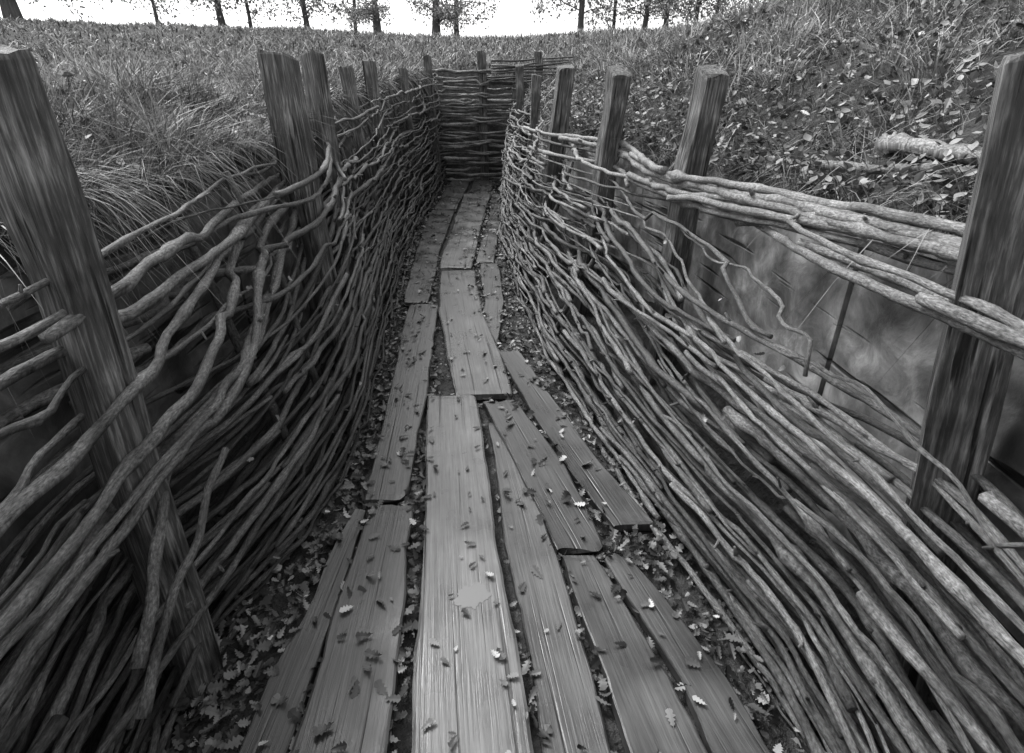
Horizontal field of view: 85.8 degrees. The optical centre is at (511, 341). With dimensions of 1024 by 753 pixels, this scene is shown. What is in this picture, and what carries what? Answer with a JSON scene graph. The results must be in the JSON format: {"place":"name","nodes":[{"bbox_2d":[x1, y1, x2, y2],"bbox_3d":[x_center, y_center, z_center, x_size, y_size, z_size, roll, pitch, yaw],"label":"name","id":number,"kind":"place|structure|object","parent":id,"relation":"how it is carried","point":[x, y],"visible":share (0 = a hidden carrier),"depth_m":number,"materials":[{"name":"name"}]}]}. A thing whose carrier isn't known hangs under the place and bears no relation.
{"place":"outdoors","nodes":[
{"label":"outdoors","id":0,"kind":"place"},
{"bbox_2d":[0,0,794,37],"label":"sky","id":1,"kind":"structure","parent":0,"point":[511,17],"materials":[{"name":"white"}]},
{"bbox_2d":[0,0,1023,752],"bbox_3d":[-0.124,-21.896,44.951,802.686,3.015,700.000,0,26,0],"label":"ground","id":2,"kind":"structure","parent":0,"point":[780,730],"depth_m":2.26,"materials":[{"name":"soil"}]},
{"bbox_2d":[0,0,112,19],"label":"oak tree","id":3,"kind":"object","parent":2,"relation":"on","point":[9,7],"visible":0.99,"depth_m":18.87,"materials":[{"name":"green plant"}]},
{"bbox_2d":[0,39,222,702],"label":"wooden post","id":4,"kind":"object","parent":2,"relation":"on","point":[46,217],"visible":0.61,"depth_m":1.11,"materials":[{"name":"wood"}]},
{"bbox_2d":[129,450,171,668],"bbox_3d":[-0.829,0.492,1.286,0.038,0.309,0.395,-4,26,-8],"label":"fallen branch","id":5,"kind":"object","parent":4,"relation":"attached to","point":[140,652],"visible":0.81,"depth_m":1.25,"materials":[{"name":"grey wood"}]},
{"bbox_2d":[134,447,228,718],"bbox_3d":[-0.803,0.556,1.360,0.042,0.319,0.558,0,26,-1],"label":"branch","id":6,"kind":"object","parent":4,"relation":"attached to","point":[145,705],"visible":1,"depth_m":1.30,"materials":[{"name":"grey plant"}]},
{"bbox_2d":[111,0,198,23],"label":"oak tree","id":7,"kind":"object","parent":2,"relation":"on","point":[155,12],"visible":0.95,"depth_m":20.79,"materials":[{"name":"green plant"}]},
{"bbox_2d":[152,0,261,26],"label":"oak tree","id":8,"kind":"object","parent":2,"relation":"on","point":[221,20],"visible":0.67,"depth_m":21.39,"materials":[{"name":"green plant"}]},
{"bbox_2d":[0,83,428,752],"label":"backing board","id":9,"kind":"object","parent":2,"relation":"on","point":[18,451],"visible":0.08,"depth_m":1.75,"materials":[{"name":"wood"}]},
{"bbox_2d":[0,73,446,752],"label":"wattle fence","id":10,"kind":"object","parent":2,"relation":"on","point":[76,555],"visible":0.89,"depth_m":1.59,"materials":[{"name":"grey plant"}]},
{"bbox_2d":[185,0,289,28],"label":"oak tree","id":11,"kind":"object","parent":2,"relation":"on","point":[248,12],"visible":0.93,"depth_m":20.50,"materials":[{"name":"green plant"}]},
{"bbox_2d":[238,507,365,752],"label":"wooden plank","id":12,"kind":"object","parent":2,"relation":"on","point":[296,664],"visible":0.91,"depth_m":1.63,"materials":[{"name":"grey wood"}]},
{"bbox_2d":[257,49,354,405],"bbox_3d":[-0.951,-0.404,2.665,0.139,1.781,0.155,3,26,8],"label":"wooden post","id":13,"kind":"object","parent":2,"relation":"on","point":[286,104],"visible":0.52,"depth_m":2.41,"materials":[{"name":"wood"}]},
{"bbox_2d":[265,0,356,29],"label":"oak tree","id":14,"kind":"object","parent":2,"relation":"on","point":[306,14],"visible":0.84,"depth_m":22.55,"materials":[{"name":"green plant"}]},
{"bbox_2d":[300,49,366,338],"bbox_3d":[-1.059,-0.753,3.355,0.124,1.807,0.125,12,27,32],"label":"wooden post","id":15,"kind":"object","parent":2,"relation":"on","point":[316,83],"visible":0.33,"depth_m":3.11,"materials":[{"name":"grey wood"}]},
{"bbox_2d":[291,505,413,752],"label":"wooden plank","id":16,"kind":"object","parent":2,"relation":"on","point":[362,720],"visible":0.98,"depth_m":1.65,"materials":[{"name":"grey wood"}]},
{"bbox_2d":[325,0,395,32],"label":"oak tree","id":17,"kind":"object","parent":2,"relation":"on","point":[372,12],"visible":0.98,"depth_m":19.77,"materials":[{"name":"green plant"}]},
{"bbox_2d":[339,65,388,276],"bbox_3d":[-1.177,-1.276,4.499,0.116,1.739,0.112,-7,26,-3],"label":"wooden post","id":18,"kind":"object","parent":2,"relation":"on","point":[348,79],"visible":0.45,"depth_m":4.26,"materials":[{"name":"grey wood"}]},
{"bbox_2d":[307,0,430,31],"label":"oak tree","id":19,"kind":"object","parent":2,"relation":"on","point":[338,11],"visible":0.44,"depth_m":21.43,"materials":[{"name":"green plant"}]},
{"bbox_2d":[362,60,395,249],"bbox_3d":[-1.234,-1.653,5.212,0.115,1.785,0.124,-1,26,1],"label":"wooden post","id":20,"kind":"object","parent":2,"relation":"on","point":[370,73],"visible":0.32,"depth_m":4.93,"materials":[{"name":"wood"}]},
{"bbox_2d":[364,304,438,503],"bbox_3d":[-0.584,0.195,3.177,0.230,0.041,2.112,-2,26,-3],"label":"wooden plank","id":21,"kind":"object","parent":2,"relation":"on","point":[410,377],"visible":0.94,"depth_m":2.82,"materials":[{"name":"grey wood"}]},
{"bbox_2d":[398,68,420,210],"bbox_3d":[-1.219,-2.330,6.651,0.113,1.734,0.100,-1,26,1],"label":"wooden post","id":22,"kind":"object","parent":2,"relation":"on","point":[408,122],"visible":0.52,"depth_m":6.47,"materials":[{"name":"grey wood"}]},
{"bbox_2d":[404,210,453,304],"bbox_3d":[-0.799,-0.952,5.527,0.294,0.041,3.090,-1,26,-2],"label":"wooden plank","id":23,"kind":"object","parent":2,"relation":"on","point":[426,251],"visible":0.97,"depth_m":5.13,"materials":[{"name":"grey wood"}]},
{"bbox_2d":[423,55,441,186],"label":"wooden post","id":24,"kind":"object","parent":2,"relation":"on","point":[427,60],"visible":0.63,"depth_m":7.79,"materials":[{"name":"wood"}]},
{"bbox_2d":[405,0,483,37],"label":"oak tree","id":25,"kind":"object","parent":2,"relation":"on","point":[437,9],"visible":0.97,"depth_m":20.23,"materials":[{"name":"grey plant"}]},
{"bbox_2d":[435,180,470,211],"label":"wooden plank","id":26,"kind":"object","parent":2,"relation":"on","point":[456,196],"visible":0.94,"depth_m":7.67,"materials":[{"name":"grey wood"}]},
{"bbox_2d":[411,0,499,35],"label":"oak tree","id":27,"kind":"object","parent":2,"relation":"on","point":[479,3],"visible":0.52,"depth_m":20.80,"materials":[{"name":"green plant"}]},
{"bbox_2d":[440,193,490,271],"bbox_3d":[-0.495,-1.347,6.310,0.387,0.039,3.318,0,26,0],"label":"wooden plank","id":28,"kind":"object","parent":2,"relation":"on","point":[466,217],"visible":0.99,"depth_m":5.82,"materials":[{"name":"grey wood"}]},
{"bbox_2d":[412,395,533,752],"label":"wooden plank","id":29,"kind":"object","parent":2,"relation":"on","point":[466,696],"visible":1,"depth_m":1.74,"materials":[{"name":"grey wood"}]},
{"bbox_2d":[453,582,491,608],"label":"puddle","id":30,"kind":"object","parent":29,"relation":"on","point":[474,595],"visible":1,"depth_m":1.81,"materials":[{"name":"grey liquid"}]},
{"bbox_2d":[439,270,511,399],"bbox_3d":[-0.330,-0.148,3.875,0.357,0.037,2.104,-4,26,-8],"label":"wooden plank","id":31,"kind":"object","parent":2,"relation":"on","point":[457,312],"visible":0.99,"depth_m":3.52,"materials":[{"name":"grey wood"}]},
{"bbox_2d":[469,180,493,195],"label":"wooden plank","id":32,"kind":"object","parent":2,"relation":"on","point":[484,185],"visible":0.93,"depth_m":8.24,"materials":[{"name":"grey wood"}]},
{"bbox_2d":[477,51,488,179],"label":"wooden post","id":33,"kind":"object","parent":2,"relation":"on","point":[481,61],"visible":0.8,"depth_m":8.37,"materials":[{"name":"grey wood"}]},
{"bbox_2d":[476,194,500,265],"bbox_3d":[-0.210,-1.384,6.416,0.187,0.041,3.085,0,26,1],"label":"wooden plank","id":34,"kind":"object","parent":2,"relation":"on","point":[489,249],"visible":0.76,"depth_m":5.70,"materials":[{"name":"grey wood"}]},
{"bbox_2d":[480,263,503,344],"bbox_3d":[-0.167,-0.314,4.245,0.212,0.038,1.720,0,26,-1],"label":"wooden plank","id":35,"kind":"object","parent":2,"relation":"on","point":[490,282],"visible":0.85,"depth_m":4.28,"materials":[{"name":"grey wood"}]},
{"bbox_2d":[422,56,581,180],"bbox_3d":[0.141,-3.329,8.392,3.011,1.803,0.338,0,26,0],"label":"wattle fence","id":36,"kind":"object","parent":2,"relation":"on","point":[449,85],"visible":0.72,"depth_m":8.37,"materials":[{"name":"grey plant"}]},
{"bbox_2d":[0,0,1023,429],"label":"grass","id":37,"kind":"structure","parent":2,"relation":"on","point":[126,134],"depth_m":2.77,"materials":[{"name":"plant"}]},
{"bbox_2d":[512,73,515,130],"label":"wooden post","id":38,"kind":"object","parent":2,"relation":"on","point":[513,94],"visible":0.16,"depth_m":8.22,"materials":[{"name":"grey wood"}]},
{"bbox_2d":[514,64,523,200],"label":"wooden post","id":39,"kind":"object","parent":2,"relation":"on","point":[519,71],"visible":0.43,"depth_m":6.80,"materials":[{"name":"grey wood"}]},
{"bbox_2d":[523,74,541,230],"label":"wooden post","id":40,"kind":"object","parent":2,"relation":"on","point":[536,81],"visible":0.44,"depth_m":5.50,"materials":[{"name":"wood"}]},
{"bbox_2d":[49,0,1023,218],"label":"ground cover plants","id":41,"kind":"object","parent":2,"relation":"on","point":[973,73],"visible":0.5,"depth_m":2.25,"materials":[{"name":"grey plant"}]},
{"bbox_2d":[534,51,542,79],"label":"wooden post","id":42,"kind":"object","parent":2,"relation":"on","point":[538,56],"visible":0.32,"depth_m":7.93,"materials":[{"name":"grey wood"}]},
{"bbox_2d":[57,0,1023,752],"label":"fallen leaves","id":43,"kind":"object","parent":2,"relation":"on","point":[225,674],"depth_m":1.88,"materials":[{"name":"grey plant"}]},
{"bbox_2d":[482,400,602,554],"bbox_3d":[0.113,0.545,2.448,0.214,0.039,1.094,-8,27,-16],"label":"wooden plank","id":44,"kind":"object","parent":2,"relation":"on","point":[565,530],"visible":0.99,"depth_m":2.33,"materials":[{"name":"grey wood"}]},
{"bbox_2d":[488,423,610,752],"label":"wooden plank","id":45,"kind":"object","parent":2,"relation":"on","point":[568,707],"visible":0.88,"depth_m":1.73,"materials":[{"name":"grey wood"}]},
{"bbox_2d":[533,64,574,277],"bbox_3d":[0.309,-1.239,4.404,0.138,1.760,0.161,3,26,-8],"label":"wooden post","id":46,"kind":"object","parent":2,"relation":"on","point":[561,109],"visible":0.48,"depth_m":4.14,"materials":[{"name":"grey wood"}]},
{"bbox_2d":[524,0,622,32],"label":"oak tree","id":47,"kind":"object","parent":2,"relation":"on","point":[581,19],"visible":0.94,"depth_m":21.58,"materials":[{"name":"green plant"}]},
{"bbox_2d":[499,349,653,531],"bbox_3d":[0.208,0.394,2.776,0.182,0.044,1.597,-8,27,-17],"label":"wooden plank","id":48,"kind":"object","parent":2,"relation":"on","point":[623,510],"visible":0.91,"depth_m":2.48,"materials":[{"name":"grey wood"}]},
{"bbox_2d":[574,64,631,314],"bbox_3d":[0.568,-0.837,3.601,0.134,1.739,0.164,-1,27,-12],"label":"wooden post","id":49,"kind":"object","parent":2,"relation":"on","point":[618,81],"visible":0.52,"depth_m":3.38,"materials":[{"name":"wood"}]},
{"bbox_2d":[598,43,607,50],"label":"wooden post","id":50,"kind":"object","parent":2,"relation":"on","point":[602,45],"visible":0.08,"depth_m":7.86,"materials":[{"name":"grey wood"}]},
{"bbox_2d":[575,0,676,30],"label":"oak tree","id":51,"kind":"object","parent":2,"relation":"on","point":[613,21],"visible":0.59,"depth_m":22.44,"materials":[{"name":"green plant"}]},
{"bbox_2d":[562,554,707,752],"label":"wooden plank","id":52,"kind":"object","parent":2,"relation":"on","point":[642,696],"visible":0.98,"depth_m":1.59,"materials":[{"name":"grey wood"}]},
{"bbox_2d":[616,0,691,27],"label":"oak tree","id":53,"kind":"object","parent":2,"relation":"on","point":[667,19],"visible":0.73,"depth_m":21.17,"materials":[{"name":"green plant"}]},
{"bbox_2d":[602,0,706,28],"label":"oak tree","id":54,"kind":"object","parent":2,"relation":"on","point":[647,12],"visible":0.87,"depth_m":21.33,"materials":[{"name":"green plant"}]},
{"bbox_2d":[602,553,769,752],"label":"wooden plank","id":55,"kind":"object","parent":2,"relation":"on","point":[721,729],"visible":0.96,"depth_m":1.60,"materials":[{"name":"grey wood"}]},
{"bbox_2d":[642,64,729,384],"bbox_3d":[0.804,-0.396,2.705,0.129,1.734,0.146,0,26,-7],"label":"wooden post","id":56,"kind":"object","parent":2,"relation":"on","point":[709,92],"visible":0.48,"depth_m":2.45,"materials":[{"name":"grey wood"}]},
{"bbox_2d":[659,0,766,26],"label":"oak tree","id":57,"kind":"object","parent":2,"relation":"on","point":[697,8],"visible":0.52,"depth_m":21.95,"materials":[{"name":"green plant"}]},
{"bbox_2d":[681,0,746,23],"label":"oak tree","id":58,"kind":"object","parent":2,"relation":"on","point":[712,11],"visible":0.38,"depth_m":21.95,"materials":[{"name":"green plant"}]},
{"bbox_2d":[683,0,788,22],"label":"oak tree","id":59,"kind":"object","parent":2,"relation":"on","point":[720,3],"visible":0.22,"depth_m":21.28,"materials":[{"name":"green plant"}]},
{"bbox_2d":[495,94,1023,752],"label":"wattle fence","id":60,"kind":"object","parent":2,"relation":"on","point":[981,706],"visible":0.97,"depth_m":1.53,"materials":[{"name":"grey plant"}]},
{"bbox_2d":[530,106,1023,752],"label":"backing board","id":61,"kind":"object","parent":2,"relation":"on","point":[868,328],"visible":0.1,"depth_m":1.78,"materials":[{"name":"grey wood"}]},
{"bbox_2d":[814,160,937,174],"bbox_3d":[1.151,-0.562,1.779,0.044,0.091,0.517,-3,26,-6],"label":"fallen branch","id":62,"kind":"object","parent":2,"relation":"on","point":[884,170],"visible":0.66,"depth_m":1.75,"materials":[{"name":"grey wood"}]},
{"bbox_2d":[875,52,1023,716],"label":"wooden post","id":63,"kind":"object","parent":2,"relation":"on","point":[967,388],"visible":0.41,"depth_m":1.07,"materials":[{"name":"wood"}]}
]}

